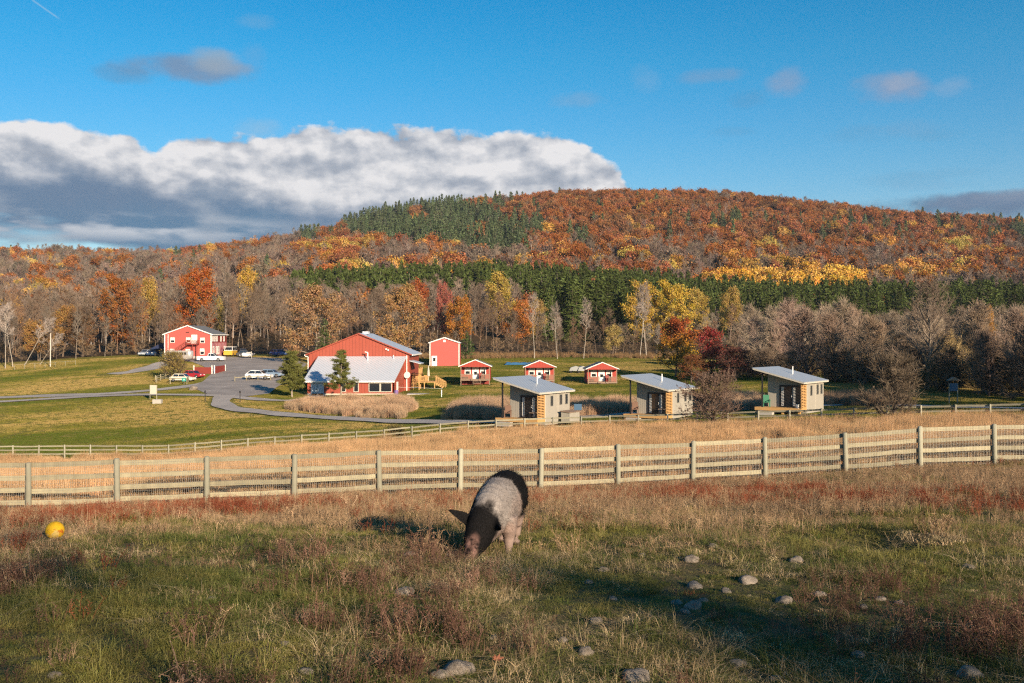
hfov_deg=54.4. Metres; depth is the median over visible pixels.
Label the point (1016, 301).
spruce tree
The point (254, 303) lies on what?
bare tree
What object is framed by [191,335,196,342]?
door
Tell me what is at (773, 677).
stone
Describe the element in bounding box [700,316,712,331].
bare tree
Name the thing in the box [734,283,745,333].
spruce tree
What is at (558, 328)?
bare tree
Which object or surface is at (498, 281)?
maple tree
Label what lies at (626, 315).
spruce tree
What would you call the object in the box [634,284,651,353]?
birch tree
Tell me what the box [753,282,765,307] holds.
spruce tree
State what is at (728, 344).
brush shrub
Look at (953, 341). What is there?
thicket tree
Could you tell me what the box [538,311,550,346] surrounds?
bare tree
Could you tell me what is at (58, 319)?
bare tree
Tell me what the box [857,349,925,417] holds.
bush
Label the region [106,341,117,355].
brush shrub
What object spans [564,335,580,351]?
brush shrub
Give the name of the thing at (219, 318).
maple tree
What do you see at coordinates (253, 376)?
rail fence
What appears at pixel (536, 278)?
spruce tree
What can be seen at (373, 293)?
bare tree
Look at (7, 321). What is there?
birch tree
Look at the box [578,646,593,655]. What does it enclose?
stone
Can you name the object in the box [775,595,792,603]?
stone
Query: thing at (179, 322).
bare tree
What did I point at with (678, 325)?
maple tree
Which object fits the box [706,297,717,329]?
spruce tree
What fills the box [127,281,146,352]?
bare tree
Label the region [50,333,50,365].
utility pole
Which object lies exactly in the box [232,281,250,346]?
bare tree
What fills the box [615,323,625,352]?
bare tree
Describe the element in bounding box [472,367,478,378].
door
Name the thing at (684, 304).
spruce tree
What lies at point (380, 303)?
bare tree
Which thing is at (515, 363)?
tarp
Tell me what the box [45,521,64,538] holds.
ball
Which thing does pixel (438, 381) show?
deck
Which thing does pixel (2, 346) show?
brush shrub
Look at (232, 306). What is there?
bare tree
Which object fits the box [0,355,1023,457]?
lawn grass
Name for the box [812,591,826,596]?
stone
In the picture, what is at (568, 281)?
spruce tree
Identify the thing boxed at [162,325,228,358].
office building
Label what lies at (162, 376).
rail fence
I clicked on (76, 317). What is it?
bare tree
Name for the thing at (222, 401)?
path
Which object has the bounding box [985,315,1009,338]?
thicket tree
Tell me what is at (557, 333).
bare tree
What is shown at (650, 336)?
bare tree
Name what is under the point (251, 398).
path
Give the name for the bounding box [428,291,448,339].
bare tree
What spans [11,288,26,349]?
bare tree
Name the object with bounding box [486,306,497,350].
bare tree
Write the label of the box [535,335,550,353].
brush shrub
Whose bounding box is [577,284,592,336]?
spruce tree
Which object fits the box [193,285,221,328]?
bare tree
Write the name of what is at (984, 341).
thicket tree
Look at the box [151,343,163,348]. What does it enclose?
canopy tent
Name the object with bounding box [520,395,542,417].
sliding door
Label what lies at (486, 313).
bare tree
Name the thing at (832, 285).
spruce tree
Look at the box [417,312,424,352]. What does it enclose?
bare tree
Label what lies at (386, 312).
bare tree
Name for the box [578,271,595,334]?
spruce tree
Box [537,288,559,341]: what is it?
spruce tree
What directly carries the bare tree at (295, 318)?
on the ground at (262, 350)
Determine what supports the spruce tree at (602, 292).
on the ground at (262, 350)
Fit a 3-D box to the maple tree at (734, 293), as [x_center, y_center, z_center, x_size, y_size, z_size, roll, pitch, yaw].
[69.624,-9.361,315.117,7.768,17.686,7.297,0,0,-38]
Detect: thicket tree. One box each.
[731,302,765,349]
[740,314,771,349]
[744,319,785,375]
[758,302,793,347]
[764,315,794,364]
[771,293,806,349]
[778,303,829,374]
[793,302,814,346]
[803,322,820,370]
[809,307,857,381]
[811,301,837,334]
[820,294,863,349]
[831,302,867,355]
[843,312,891,384]
[849,314,890,356]
[871,330,914,385]
[874,311,898,351]
[880,308,900,342]
[888,312,914,355]
[894,308,926,349]
[906,302,955,357]
[932,329,974,386]
[940,316,957,342]
[945,306,975,343]
[946,312,975,349]
[947,297,1004,352]
[958,326,1015,395]
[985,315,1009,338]
[992,304,1023,347]
[992,305,1012,344]
[992,313,1023,399]
[995,304,1023,342]
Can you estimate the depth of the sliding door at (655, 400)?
95.40 m
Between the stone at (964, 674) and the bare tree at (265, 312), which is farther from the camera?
the bare tree at (265, 312)
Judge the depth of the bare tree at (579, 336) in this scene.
254.56 m
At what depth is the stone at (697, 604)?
7.97 m
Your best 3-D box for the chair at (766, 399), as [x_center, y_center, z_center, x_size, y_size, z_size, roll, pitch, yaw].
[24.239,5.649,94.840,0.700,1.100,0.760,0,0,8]
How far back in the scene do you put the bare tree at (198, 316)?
255.73 m
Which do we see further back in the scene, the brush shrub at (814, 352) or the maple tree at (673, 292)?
the maple tree at (673, 292)
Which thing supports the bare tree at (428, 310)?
on the ground at (262, 350)
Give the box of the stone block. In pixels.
[152,399,162,403]
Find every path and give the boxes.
[0,393,326,401]
[211,395,497,423]
[580,404,1023,416]
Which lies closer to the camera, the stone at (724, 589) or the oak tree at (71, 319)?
the stone at (724, 589)
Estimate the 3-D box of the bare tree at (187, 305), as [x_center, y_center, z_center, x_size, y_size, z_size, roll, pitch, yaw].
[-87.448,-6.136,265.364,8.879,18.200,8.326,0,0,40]
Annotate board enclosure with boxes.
[193,365,225,373]
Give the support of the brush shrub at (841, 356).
on the ground at (262, 350)
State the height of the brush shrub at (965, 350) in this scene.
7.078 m
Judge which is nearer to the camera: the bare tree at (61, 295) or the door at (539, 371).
the door at (539, 371)
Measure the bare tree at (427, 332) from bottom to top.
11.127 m
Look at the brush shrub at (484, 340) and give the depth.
247.51 m
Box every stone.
[47,671,62,678]
[298,667,313,674]
[394,586,414,596]
[431,669,449,678]
[443,659,475,676]
[558,636,567,642]
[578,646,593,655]
[590,617,602,623]
[597,566,608,571]
[622,668,650,682]
[670,599,682,604]
[679,608,690,613]
[684,554,698,562]
[684,600,701,609]
[686,580,702,588]
[721,587,731,592]
[729,659,747,667]
[738,575,757,584]
[769,675,781,680]
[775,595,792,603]
[789,555,803,562]
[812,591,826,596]
[850,650,864,657]
[874,596,885,600]
[956,665,982,679]
[962,563,974,569]
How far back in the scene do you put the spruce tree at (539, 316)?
314.31 m
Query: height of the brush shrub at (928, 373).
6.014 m
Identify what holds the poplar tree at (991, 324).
on the ground at (262, 350)
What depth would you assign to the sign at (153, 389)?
149.98 m
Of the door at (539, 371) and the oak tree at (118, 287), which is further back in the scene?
the oak tree at (118, 287)
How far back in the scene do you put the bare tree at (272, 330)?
251.26 m
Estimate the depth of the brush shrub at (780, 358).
159.59 m
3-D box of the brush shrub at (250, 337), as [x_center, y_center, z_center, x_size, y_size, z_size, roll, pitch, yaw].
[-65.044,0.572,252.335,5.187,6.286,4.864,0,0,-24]
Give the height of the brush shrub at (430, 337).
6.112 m
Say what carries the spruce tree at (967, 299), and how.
on the ground at (262, 350)
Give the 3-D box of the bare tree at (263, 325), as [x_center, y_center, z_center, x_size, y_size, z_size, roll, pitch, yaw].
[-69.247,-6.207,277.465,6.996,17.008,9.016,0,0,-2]
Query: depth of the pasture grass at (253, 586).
7.21 m
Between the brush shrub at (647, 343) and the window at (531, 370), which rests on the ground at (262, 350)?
the brush shrub at (647, 343)
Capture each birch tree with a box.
[0,301,15,367]
[0,306,14,366]
[24,317,55,364]
[40,333,63,363]
[523,291,539,357]
[550,301,561,358]
[578,297,592,357]
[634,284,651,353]
[635,282,652,354]
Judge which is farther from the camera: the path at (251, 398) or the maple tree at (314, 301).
the maple tree at (314, 301)
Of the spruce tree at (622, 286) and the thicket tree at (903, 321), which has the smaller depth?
the thicket tree at (903, 321)
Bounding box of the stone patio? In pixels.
[407,393,428,394]
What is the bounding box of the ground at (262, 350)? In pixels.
[0,204,1023,682]
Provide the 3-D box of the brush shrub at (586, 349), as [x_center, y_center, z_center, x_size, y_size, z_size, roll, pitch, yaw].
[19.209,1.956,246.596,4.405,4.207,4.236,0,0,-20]
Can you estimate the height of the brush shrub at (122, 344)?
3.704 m
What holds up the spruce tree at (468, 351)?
on the ground at (262, 350)
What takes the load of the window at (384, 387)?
in the barn
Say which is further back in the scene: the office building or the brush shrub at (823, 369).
the office building
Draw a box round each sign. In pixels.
[150,385,156,398]
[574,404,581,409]
[947,377,958,402]
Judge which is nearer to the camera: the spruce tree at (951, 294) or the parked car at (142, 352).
the parked car at (142, 352)
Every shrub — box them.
[0,341,10,357]
[0,347,12,360]
[13,346,28,359]
[39,344,57,357]
[47,337,68,358]
[72,339,91,355]
[83,344,97,355]
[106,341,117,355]
[117,343,131,354]
[131,336,151,351]
[246,332,263,352]
[268,341,278,350]
[270,333,286,348]
[329,332,339,342]
[420,332,437,353]
[477,339,491,352]
[489,338,504,351]
[499,334,516,353]
[517,333,537,351]
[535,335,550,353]
[546,341,560,352]
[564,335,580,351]
[582,342,596,353]
[603,335,624,352]
[623,335,641,352]
[639,340,652,353]
[675,353,708,382]
[716,345,760,380]
[720,341,737,371]
[720,353,745,375]
[735,347,767,377]
[744,348,761,373]
[756,346,786,376]
[766,351,791,369]
[777,357,798,371]
[785,354,811,374]
[800,346,822,374]
[802,336,836,376]
[809,349,831,376]
[820,359,832,378]
[822,350,854,381]
[828,349,865,382]
[841,356,875,381]
[864,359,882,382]
[872,338,924,388]
[912,348,939,386]
[915,352,963,392]
[923,345,968,392]
[954,340,978,383]
[956,337,1008,393]
[957,350,975,385]
[960,355,986,388]
[961,338,978,354]
[965,345,1022,395]
[969,352,1014,393]
[985,345,1023,396]
[1004,340,1021,370]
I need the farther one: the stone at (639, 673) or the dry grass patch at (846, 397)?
the dry grass patch at (846, 397)
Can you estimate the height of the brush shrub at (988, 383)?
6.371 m
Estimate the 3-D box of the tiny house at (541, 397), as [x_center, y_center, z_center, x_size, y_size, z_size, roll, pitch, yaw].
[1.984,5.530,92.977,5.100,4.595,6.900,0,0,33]
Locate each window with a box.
[170,337,174,342]
[353,382,358,391]
[369,383,379,391]
[380,383,391,391]
[465,367,470,373]
[480,367,485,373]
[529,368,534,374]
[544,368,549,374]
[550,396,552,405]
[565,394,567,403]
[591,370,596,376]
[606,370,611,376]
[810,385,812,395]
[820,384,822,393]
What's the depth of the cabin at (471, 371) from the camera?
169.95 m
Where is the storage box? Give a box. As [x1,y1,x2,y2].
[561,409,580,421]
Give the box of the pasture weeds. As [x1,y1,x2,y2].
[0,455,1023,576]
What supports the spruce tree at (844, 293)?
on the ground at (262, 350)
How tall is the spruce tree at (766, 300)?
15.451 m
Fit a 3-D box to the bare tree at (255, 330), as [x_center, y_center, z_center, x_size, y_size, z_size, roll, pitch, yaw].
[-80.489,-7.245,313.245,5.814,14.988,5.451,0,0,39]
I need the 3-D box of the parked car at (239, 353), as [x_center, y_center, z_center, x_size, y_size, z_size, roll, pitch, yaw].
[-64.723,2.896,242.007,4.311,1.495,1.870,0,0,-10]
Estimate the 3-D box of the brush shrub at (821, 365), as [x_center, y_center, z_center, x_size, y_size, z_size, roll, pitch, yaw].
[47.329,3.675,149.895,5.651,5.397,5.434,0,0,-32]
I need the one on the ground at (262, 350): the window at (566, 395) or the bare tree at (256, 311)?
the bare tree at (256, 311)
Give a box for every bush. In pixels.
[157,347,189,375]
[386,423,409,438]
[675,367,744,423]
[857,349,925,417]
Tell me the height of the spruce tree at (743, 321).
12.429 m
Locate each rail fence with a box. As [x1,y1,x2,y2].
[155,373,170,381]
[156,376,188,383]
[234,375,270,380]
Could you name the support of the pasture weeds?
on the ground at (262, 350)
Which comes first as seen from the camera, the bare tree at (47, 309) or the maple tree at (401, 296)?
the maple tree at (401, 296)
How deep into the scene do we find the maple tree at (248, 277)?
327.53 m
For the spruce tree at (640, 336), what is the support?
on the ground at (262, 350)
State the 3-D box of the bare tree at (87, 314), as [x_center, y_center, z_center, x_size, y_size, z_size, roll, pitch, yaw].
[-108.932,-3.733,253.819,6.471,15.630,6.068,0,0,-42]
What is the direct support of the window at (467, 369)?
in the cabin at (471, 371)
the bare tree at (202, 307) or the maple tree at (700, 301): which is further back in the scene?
the maple tree at (700, 301)
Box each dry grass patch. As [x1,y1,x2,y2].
[284,391,418,418]
[439,387,767,419]
[824,385,911,405]
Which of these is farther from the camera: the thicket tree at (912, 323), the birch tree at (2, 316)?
the birch tree at (2, 316)
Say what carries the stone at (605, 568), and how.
on the ground at (262, 350)
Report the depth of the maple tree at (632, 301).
285.23 m
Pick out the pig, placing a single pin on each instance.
(499, 504)
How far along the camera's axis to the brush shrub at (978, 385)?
115.13 m
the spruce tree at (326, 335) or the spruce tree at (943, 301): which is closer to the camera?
the spruce tree at (326, 335)
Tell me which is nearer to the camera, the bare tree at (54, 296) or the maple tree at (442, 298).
the maple tree at (442, 298)
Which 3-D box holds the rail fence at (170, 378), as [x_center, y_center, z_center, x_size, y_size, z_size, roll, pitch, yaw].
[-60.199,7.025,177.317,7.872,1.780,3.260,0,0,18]
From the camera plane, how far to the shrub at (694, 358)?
159.82 m
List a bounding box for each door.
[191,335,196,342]
[311,382,317,394]
[317,382,323,394]
[432,356,436,365]
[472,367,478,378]
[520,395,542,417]
[536,368,542,378]
[598,370,604,380]
[647,392,670,413]
[779,385,804,407]
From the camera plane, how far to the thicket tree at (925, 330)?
180.80 m
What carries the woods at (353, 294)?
on the ground at (262, 350)
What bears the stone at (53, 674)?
on the ground at (262, 350)
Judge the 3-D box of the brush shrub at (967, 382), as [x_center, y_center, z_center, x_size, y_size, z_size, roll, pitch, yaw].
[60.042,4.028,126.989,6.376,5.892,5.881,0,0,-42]
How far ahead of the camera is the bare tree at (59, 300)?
263.90 m
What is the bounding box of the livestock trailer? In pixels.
[166,350,196,360]
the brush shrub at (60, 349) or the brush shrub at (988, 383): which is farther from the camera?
the brush shrub at (60, 349)
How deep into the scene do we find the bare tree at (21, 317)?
287.72 m
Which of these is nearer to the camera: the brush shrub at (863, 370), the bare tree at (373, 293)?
the brush shrub at (863, 370)
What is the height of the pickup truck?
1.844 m
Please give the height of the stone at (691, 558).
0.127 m
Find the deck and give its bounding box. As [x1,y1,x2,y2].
[413,375,445,389]
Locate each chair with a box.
[504,405,511,417]
[632,402,637,409]
[763,395,769,406]
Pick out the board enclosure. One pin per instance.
(209, 370)
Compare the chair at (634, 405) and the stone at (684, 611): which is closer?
the stone at (684, 611)
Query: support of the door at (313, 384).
in the barn
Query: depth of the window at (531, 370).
169.98 m
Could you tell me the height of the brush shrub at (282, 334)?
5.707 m
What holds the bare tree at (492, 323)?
on the ground at (262, 350)
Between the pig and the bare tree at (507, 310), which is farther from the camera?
the bare tree at (507, 310)
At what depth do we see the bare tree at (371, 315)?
261.81 m
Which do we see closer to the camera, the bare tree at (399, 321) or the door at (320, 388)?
the door at (320, 388)
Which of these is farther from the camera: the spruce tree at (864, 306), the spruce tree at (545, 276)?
the spruce tree at (545, 276)
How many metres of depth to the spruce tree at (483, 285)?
368.92 m
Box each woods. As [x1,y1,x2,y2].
[0,275,1009,346]
[1,258,1023,339]
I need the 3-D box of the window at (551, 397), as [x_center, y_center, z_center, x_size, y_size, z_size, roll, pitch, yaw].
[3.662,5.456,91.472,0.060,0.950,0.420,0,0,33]
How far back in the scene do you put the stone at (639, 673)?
6.02 m
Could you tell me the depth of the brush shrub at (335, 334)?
249.28 m
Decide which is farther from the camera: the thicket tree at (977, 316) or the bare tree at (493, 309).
the bare tree at (493, 309)
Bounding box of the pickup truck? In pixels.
[197,353,225,360]
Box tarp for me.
[505,362,530,364]
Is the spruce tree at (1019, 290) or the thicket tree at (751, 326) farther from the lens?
the spruce tree at (1019, 290)
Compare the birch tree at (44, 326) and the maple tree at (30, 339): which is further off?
the maple tree at (30, 339)
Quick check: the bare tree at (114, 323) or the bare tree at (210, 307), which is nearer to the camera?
the bare tree at (210, 307)
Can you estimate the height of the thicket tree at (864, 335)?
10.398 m
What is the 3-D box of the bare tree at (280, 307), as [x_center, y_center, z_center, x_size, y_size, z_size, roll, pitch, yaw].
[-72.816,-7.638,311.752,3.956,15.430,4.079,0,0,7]
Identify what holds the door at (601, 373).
in the cabin at (597, 372)
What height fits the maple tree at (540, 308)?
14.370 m
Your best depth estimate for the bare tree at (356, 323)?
254.33 m
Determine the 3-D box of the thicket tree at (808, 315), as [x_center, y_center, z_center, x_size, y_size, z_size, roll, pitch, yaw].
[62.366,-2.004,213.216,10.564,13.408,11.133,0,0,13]
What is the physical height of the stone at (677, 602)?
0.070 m
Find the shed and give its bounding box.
[428,337,461,365]
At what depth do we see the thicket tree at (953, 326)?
206.68 m
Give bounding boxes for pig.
[448,468,528,559]
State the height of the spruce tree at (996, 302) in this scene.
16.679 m
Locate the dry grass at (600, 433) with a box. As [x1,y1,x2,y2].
[0,407,1023,508]
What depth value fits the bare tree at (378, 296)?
291.67 m
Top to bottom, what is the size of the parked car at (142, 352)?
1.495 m
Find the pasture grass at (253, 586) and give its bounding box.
[0,540,1023,682]
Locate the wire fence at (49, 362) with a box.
[14,360,75,369]
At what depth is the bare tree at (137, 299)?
287.32 m
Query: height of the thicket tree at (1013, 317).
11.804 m
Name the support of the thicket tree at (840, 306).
on the ground at (262, 350)
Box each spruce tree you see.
[315,318,331,349]
[429,276,437,296]
[444,273,452,291]
[461,332,475,357]
[470,262,475,282]
[474,265,480,285]
[476,274,494,314]
[529,275,542,300]
[530,289,547,340]
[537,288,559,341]
[539,283,547,333]
[542,270,549,295]
[545,285,562,339]
[549,275,582,339]
[554,268,566,307]
[554,281,562,332]
[558,276,597,341]
[560,278,584,341]
[561,279,573,330]
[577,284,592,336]
[578,262,588,283]
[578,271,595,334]
[585,281,605,336]
[586,285,605,341]
[591,273,616,336]
[600,277,620,335]
[608,287,623,335]
[609,274,616,301]
[611,284,623,325]
[615,280,629,327]
[617,280,637,338]
[620,289,634,341]
[631,306,651,341]
[633,271,641,284]
[660,279,681,322]
[675,286,688,329]
[689,293,700,334]
[702,286,717,327]
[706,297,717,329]
[714,277,739,333]
[718,298,728,336]
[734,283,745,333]
[735,301,750,336]
[746,281,753,302]
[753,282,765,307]
[756,297,762,331]
[757,292,771,335]
[772,287,777,304]
[793,281,800,297]
[793,290,800,310]
[800,282,807,300]
[806,285,816,320]
[814,280,834,321]
[829,280,835,304]
[836,289,850,332]
[841,280,859,312]
[852,290,864,309]
[858,291,866,316]
[860,296,868,316]
[864,281,886,323]
[877,291,886,313]
[892,284,906,331]
[940,287,949,316]
[947,288,956,316]
[949,278,967,310]
[963,288,975,307]
[964,292,972,312]
[978,280,1000,311]
[989,289,1003,316]
[1006,284,1022,311]
[1013,288,1023,304]
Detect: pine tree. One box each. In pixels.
[276,350,306,396]
[323,349,358,394]
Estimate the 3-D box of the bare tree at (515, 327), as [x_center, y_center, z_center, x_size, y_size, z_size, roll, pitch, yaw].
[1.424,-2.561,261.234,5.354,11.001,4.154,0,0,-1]
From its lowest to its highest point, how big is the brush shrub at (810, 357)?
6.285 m
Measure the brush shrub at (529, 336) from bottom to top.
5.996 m
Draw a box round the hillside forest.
[0,186,1023,303]
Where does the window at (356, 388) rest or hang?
in the barn
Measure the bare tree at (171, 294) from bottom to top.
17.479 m
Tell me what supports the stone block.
on the ground at (262, 350)
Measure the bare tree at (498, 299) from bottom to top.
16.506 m
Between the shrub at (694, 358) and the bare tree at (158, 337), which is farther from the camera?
the bare tree at (158, 337)
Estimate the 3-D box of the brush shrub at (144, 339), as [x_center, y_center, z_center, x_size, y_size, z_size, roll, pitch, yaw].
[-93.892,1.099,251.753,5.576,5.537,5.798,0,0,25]
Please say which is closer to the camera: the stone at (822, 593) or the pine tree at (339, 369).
the stone at (822, 593)
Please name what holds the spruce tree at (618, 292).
on the ground at (262, 350)
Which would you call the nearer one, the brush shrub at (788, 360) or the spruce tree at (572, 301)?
the brush shrub at (788, 360)
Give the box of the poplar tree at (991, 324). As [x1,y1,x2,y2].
[984,303,998,340]
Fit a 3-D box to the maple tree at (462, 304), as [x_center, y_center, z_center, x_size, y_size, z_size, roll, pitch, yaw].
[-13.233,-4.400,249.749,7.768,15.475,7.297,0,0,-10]
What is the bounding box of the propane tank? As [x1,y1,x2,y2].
[242,353,252,357]
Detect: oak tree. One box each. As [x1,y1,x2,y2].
[64,306,99,351]
[96,273,150,352]
[168,265,220,330]
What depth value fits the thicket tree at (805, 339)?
174.03 m
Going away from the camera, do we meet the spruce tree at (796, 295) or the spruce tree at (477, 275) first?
the spruce tree at (796, 295)
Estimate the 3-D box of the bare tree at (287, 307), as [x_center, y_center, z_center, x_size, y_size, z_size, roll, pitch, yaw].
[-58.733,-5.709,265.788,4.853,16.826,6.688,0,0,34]
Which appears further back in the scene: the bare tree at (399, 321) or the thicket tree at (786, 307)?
the bare tree at (399, 321)
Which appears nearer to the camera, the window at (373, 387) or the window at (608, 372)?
the window at (373, 387)
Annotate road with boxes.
[0,382,200,397]
[107,361,178,373]
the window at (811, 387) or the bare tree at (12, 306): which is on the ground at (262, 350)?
the bare tree at (12, 306)
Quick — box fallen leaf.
[492,654,504,660]
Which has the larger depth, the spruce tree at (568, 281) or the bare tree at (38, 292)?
the spruce tree at (568, 281)
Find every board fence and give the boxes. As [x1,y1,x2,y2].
[0,403,1023,457]
[0,424,1023,506]
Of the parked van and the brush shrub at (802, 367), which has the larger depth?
the parked van
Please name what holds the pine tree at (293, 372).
on the ground at (262, 350)
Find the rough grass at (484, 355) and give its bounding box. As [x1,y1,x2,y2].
[296,350,739,358]
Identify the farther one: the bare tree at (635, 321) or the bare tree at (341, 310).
the bare tree at (341, 310)
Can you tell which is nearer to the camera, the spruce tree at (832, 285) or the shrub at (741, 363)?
the shrub at (741, 363)
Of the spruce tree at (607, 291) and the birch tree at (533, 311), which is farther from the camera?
the spruce tree at (607, 291)
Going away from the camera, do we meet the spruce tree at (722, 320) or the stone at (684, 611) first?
the stone at (684, 611)
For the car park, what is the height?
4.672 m
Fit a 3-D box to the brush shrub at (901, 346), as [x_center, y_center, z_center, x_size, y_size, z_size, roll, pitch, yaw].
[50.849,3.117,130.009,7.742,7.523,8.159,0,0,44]
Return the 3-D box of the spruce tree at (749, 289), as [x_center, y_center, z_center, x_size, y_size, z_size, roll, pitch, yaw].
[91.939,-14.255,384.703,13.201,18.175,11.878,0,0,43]
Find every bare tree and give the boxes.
[0,311,10,352]
[0,314,21,349]
[3,296,17,355]
[4,286,22,356]
[4,319,18,361]
[6,305,25,354]
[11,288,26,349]
[13,305,43,358]
[23,294,46,358]
[26,290,55,326]
[34,294,49,354]
[36,305,53,360]
[37,302,59,357]
[47,290,78,351]
[47,301,65,353]
[49,293,62,331]
[49,298,67,356]
[52,287,77,347]
[65,304,90,354]
[70,299,98,356]
[70,309,83,358]
[85,300,101,348]
[87,280,108,351]
[96,292,116,345]
[101,294,115,351]
[101,315,111,356]
[107,298,126,353]
[109,297,120,352]
[123,302,144,350]
[125,277,146,348]
[125,312,143,347]
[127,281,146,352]
[134,299,148,351]
[147,315,167,344]
[153,298,163,344]
[154,310,168,350]
[160,288,189,329]
[161,290,175,332]
[161,298,177,330]
[168,312,184,329]
[173,286,194,324]
[191,310,204,325]
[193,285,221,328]
[198,302,217,327]
[198,305,208,325]
[220,280,236,341]
[220,298,237,332]
[225,295,241,338]
[226,290,247,347]
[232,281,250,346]
[240,287,266,349]
[241,287,260,351]
[245,280,266,351]
[248,298,265,340]
[255,289,276,348]
[260,296,275,345]
[263,315,277,353]
[265,299,283,349]
[275,294,284,336]
[278,285,291,336]
[280,292,299,341]
[281,309,297,348]
[283,296,304,345]
[331,297,350,332]
[334,294,348,339]
[341,325,350,337]
[347,301,356,325]
[350,311,364,334]
[355,306,371,330]
[359,286,386,329]
[361,321,371,332]
[365,287,382,333]
[366,308,382,333]
[367,309,376,333]
[373,290,386,335]
[376,302,395,334]
[396,311,409,340]
[413,311,434,351]
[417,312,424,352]
[423,293,435,340]
[425,294,442,332]
[425,317,431,351]
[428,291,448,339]
[449,317,462,338]
[466,306,478,346]
[468,283,489,345]
[473,309,489,352]
[476,302,489,348]
[481,297,490,338]
[484,290,508,346]
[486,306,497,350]
[488,310,498,346]
[502,298,512,316]
[504,309,519,350]
[504,323,516,348]
[508,312,525,351]
[533,311,541,331]
[534,325,542,349]
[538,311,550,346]
[552,319,564,338]
[553,324,562,347]
[570,317,577,349]
[575,333,582,349]
[577,314,591,340]
[586,319,597,348]
[596,328,604,353]
[598,316,608,341]
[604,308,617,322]
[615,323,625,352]
[622,323,630,351]
[628,318,639,337]
[641,323,652,349]
[653,326,661,352]
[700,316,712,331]
[708,312,720,328]
[710,319,717,331]
[728,303,736,339]
[732,326,740,344]
[738,317,749,341]
[878,273,965,388]
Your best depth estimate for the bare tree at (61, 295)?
315.26 m
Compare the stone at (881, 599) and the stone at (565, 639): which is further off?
the stone at (881, 599)
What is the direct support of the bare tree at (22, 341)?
on the ground at (262, 350)
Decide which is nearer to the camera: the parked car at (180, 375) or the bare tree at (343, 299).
the parked car at (180, 375)
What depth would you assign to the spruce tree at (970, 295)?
372.01 m
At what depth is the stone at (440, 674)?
6.15 m
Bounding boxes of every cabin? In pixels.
[458,359,492,384]
[522,360,556,381]
[583,361,618,383]
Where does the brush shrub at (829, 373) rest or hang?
on the ground at (262, 350)
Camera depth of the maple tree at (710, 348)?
167.36 m
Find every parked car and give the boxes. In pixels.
[138,350,151,355]
[146,349,160,355]
[169,373,195,381]
[184,370,204,377]
[236,350,254,356]
[245,370,273,379]
[263,369,283,376]
[269,350,285,355]
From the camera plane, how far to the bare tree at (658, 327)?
259.68 m
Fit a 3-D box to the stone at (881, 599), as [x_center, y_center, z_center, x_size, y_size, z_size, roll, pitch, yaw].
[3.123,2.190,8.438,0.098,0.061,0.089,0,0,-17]
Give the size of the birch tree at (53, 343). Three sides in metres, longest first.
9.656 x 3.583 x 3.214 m
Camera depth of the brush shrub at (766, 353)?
163.53 m
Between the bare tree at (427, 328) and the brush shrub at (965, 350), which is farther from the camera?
the bare tree at (427, 328)
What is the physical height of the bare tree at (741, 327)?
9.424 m
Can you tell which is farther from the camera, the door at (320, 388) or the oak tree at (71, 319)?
the oak tree at (71, 319)
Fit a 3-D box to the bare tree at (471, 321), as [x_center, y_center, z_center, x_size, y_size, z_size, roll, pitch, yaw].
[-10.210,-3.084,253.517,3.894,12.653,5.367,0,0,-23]
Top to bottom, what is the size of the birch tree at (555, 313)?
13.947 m
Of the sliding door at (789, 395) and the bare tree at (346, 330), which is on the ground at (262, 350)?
the bare tree at (346, 330)
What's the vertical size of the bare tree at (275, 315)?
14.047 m
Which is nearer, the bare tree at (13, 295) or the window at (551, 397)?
the window at (551, 397)
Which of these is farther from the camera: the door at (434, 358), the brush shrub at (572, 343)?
the brush shrub at (572, 343)
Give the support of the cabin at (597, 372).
on the ground at (262, 350)
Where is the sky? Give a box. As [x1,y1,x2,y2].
[0,0,1023,251]
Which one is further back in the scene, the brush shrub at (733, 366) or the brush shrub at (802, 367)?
the brush shrub at (733, 366)
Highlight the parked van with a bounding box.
[223,347,236,355]
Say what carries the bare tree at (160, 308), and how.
on the ground at (262, 350)
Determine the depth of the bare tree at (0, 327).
254.32 m
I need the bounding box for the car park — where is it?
[181,357,306,395]
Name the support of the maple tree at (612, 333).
on the ground at (262, 350)
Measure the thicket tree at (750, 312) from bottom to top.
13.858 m
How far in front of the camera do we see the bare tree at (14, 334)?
252.47 m
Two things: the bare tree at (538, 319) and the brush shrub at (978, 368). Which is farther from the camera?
the bare tree at (538, 319)
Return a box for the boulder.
[189,385,197,390]
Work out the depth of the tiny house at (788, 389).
94.26 m
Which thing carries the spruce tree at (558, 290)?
on the ground at (262, 350)
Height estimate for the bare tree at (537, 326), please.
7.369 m
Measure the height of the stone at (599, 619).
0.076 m
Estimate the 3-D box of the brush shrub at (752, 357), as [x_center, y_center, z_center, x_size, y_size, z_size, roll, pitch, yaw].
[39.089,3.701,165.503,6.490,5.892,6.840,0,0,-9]
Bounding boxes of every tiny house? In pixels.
[492,375,574,426]
[620,373,695,419]
[753,366,828,414]
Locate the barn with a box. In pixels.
[294,331,422,394]
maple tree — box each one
[21,318,53,360]
[50,303,77,356]
[133,274,160,345]
[203,296,225,332]
[235,265,259,335]
[275,282,359,353]
[373,282,433,348]
[405,276,430,341]
[432,280,454,336]
[443,293,475,341]
[482,270,518,336]
[500,298,534,351]
[526,297,548,343]
[603,323,623,353]
[618,279,667,345]
[652,279,696,337]
[654,314,704,376]
[681,286,710,339]
[694,324,730,375]
[719,284,742,338]
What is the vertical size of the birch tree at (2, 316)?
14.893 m

